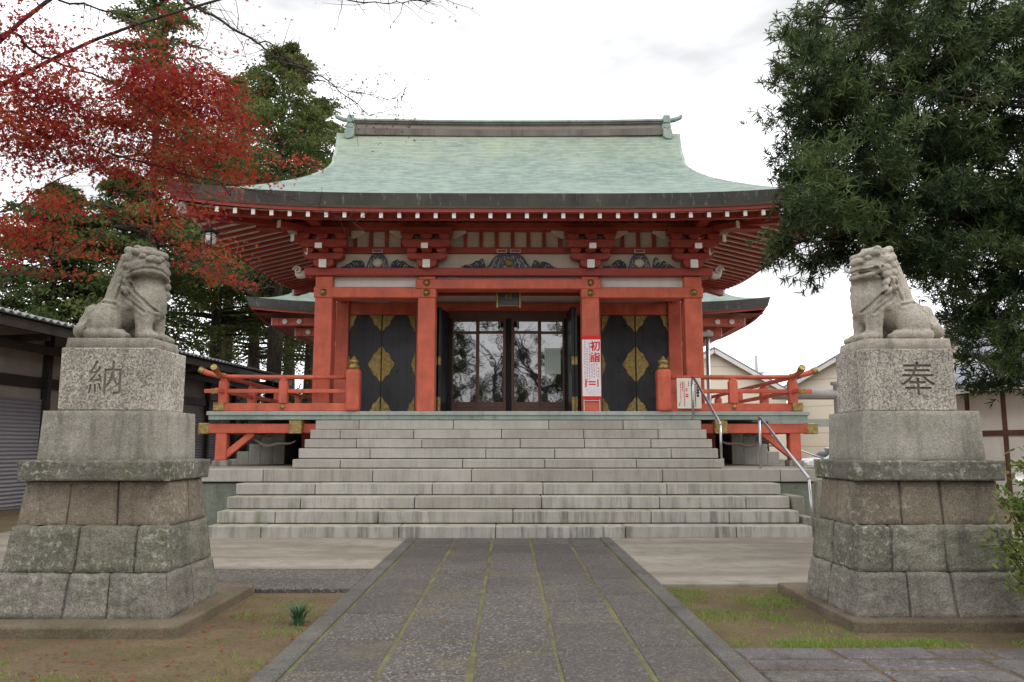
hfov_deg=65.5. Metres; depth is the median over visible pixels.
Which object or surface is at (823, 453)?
parked car
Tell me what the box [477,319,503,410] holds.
glass door
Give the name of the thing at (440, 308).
door leaf
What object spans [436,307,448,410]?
door leaf
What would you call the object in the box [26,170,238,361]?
cypress tree
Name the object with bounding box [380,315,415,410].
door leaf
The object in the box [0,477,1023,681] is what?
ground
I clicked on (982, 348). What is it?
house
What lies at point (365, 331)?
door leaf
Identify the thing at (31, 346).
long shed
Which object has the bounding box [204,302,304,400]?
cypress tree
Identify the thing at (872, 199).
podocarp tree
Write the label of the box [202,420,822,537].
stone staircase
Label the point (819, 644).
grass
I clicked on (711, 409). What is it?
handrail
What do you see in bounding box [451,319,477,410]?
glass door
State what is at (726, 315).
sanctuary
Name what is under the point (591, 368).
poster
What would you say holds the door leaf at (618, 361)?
in the shrine hall
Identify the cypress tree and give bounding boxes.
[0,180,187,349]
[2,0,275,302]
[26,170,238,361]
[85,41,347,402]
[110,75,303,361]
[161,229,312,358]
[185,250,304,393]
[199,96,345,402]
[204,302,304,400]
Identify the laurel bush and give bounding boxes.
[216,393,308,456]
[249,357,282,420]
[257,358,311,402]
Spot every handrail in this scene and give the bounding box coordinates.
[691,377,723,458]
[758,416,814,536]
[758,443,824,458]
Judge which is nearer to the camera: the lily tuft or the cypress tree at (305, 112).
the lily tuft
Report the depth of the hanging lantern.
17.33 m
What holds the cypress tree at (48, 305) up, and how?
on the ground at (145, 666)
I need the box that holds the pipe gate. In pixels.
[764,381,838,426]
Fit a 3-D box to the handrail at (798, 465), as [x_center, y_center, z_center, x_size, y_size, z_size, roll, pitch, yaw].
[4.938,2.380,14.443,0.127,2.087,1.959,1,-8,-9]
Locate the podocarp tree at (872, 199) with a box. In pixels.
[736,0,1023,407]
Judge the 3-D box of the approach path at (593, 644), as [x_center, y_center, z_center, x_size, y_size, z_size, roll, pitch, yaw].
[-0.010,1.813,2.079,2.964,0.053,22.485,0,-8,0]
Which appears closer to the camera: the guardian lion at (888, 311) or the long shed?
the guardian lion at (888, 311)
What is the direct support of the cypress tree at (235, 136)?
on the ground at (145, 666)
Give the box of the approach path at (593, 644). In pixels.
[281,538,735,681]
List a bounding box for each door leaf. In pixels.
[348,315,382,410]
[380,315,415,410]
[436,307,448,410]
[438,307,442,410]
[566,306,574,410]
[574,307,577,410]
[601,315,636,410]
[635,315,668,410]
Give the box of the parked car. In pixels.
[802,447,828,464]
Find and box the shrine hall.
[165,114,817,465]
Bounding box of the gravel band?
[0,569,372,592]
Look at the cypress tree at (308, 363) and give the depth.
39.07 m
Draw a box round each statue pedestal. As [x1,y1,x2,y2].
[0,348,254,638]
[778,349,1023,632]
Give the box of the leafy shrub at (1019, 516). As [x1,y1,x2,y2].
[978,446,1023,598]
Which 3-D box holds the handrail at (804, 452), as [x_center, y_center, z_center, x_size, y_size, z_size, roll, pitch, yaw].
[7.500,3.435,20.559,2.434,1.606,0.120,0,-8,0]
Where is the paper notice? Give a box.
[545,348,560,373]
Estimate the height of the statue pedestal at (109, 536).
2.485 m
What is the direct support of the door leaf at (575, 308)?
in the shrine hall
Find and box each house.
[704,347,786,458]
[784,353,839,457]
[942,315,1023,365]
[954,363,1023,503]
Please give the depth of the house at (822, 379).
44.71 m
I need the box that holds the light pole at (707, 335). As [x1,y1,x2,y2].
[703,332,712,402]
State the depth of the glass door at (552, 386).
20.54 m
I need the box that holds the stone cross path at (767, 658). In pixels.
[733,647,1023,681]
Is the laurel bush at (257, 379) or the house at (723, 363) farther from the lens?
the house at (723, 363)
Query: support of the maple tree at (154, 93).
on the ground at (145, 666)
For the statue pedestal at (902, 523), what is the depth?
7.15 m
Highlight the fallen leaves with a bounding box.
[2,585,972,681]
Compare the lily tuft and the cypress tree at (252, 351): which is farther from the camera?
the cypress tree at (252, 351)
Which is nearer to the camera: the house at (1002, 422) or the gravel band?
the gravel band
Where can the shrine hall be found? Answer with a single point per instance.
(623, 239)
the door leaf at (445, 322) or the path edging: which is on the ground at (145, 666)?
the path edging
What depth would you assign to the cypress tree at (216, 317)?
36.12 m
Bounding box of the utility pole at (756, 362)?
[755,355,764,373]
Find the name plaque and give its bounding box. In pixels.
[496,292,520,307]
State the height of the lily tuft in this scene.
0.213 m
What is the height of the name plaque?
0.440 m
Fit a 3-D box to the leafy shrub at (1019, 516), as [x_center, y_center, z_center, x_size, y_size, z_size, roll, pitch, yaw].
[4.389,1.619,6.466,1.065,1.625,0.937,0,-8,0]
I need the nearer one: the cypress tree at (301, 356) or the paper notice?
the paper notice
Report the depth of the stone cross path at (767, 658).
5.65 m
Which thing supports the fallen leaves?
on the ground at (145, 666)
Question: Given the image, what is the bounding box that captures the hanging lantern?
[201,216,219,248]
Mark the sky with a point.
(698, 60)
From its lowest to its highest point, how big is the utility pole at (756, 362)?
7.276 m
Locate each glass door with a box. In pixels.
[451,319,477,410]
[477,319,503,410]
[514,319,539,410]
[539,319,564,410]
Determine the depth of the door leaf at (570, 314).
19.78 m
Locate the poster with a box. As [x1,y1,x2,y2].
[582,336,600,400]
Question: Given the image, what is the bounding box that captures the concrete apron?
[0,531,1022,586]
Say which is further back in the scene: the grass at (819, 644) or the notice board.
the notice board
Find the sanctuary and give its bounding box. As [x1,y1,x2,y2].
[246,292,769,399]
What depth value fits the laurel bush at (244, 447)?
32.76 m
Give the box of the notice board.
[677,378,701,408]
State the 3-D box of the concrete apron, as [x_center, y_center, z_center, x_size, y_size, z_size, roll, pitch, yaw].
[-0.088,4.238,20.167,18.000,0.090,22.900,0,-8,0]
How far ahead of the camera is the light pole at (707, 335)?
24.11 m
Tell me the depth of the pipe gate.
21.90 m
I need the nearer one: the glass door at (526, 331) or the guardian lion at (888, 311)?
the guardian lion at (888, 311)
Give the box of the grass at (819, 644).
[0,585,1023,681]
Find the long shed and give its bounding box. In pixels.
[0,307,293,510]
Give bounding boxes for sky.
[0,0,1023,402]
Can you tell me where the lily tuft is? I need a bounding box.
[279,599,316,624]
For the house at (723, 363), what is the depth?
45.10 m
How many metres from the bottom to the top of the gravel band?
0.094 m
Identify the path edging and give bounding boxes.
[248,537,767,681]
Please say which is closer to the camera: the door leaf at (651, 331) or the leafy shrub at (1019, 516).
the leafy shrub at (1019, 516)
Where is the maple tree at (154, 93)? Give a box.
[0,0,479,318]
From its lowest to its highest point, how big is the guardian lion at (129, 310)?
1.025 m
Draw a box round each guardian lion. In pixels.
[66,245,178,353]
[840,246,951,354]
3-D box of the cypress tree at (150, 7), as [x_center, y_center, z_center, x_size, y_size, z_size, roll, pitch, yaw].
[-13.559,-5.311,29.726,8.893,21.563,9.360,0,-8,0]

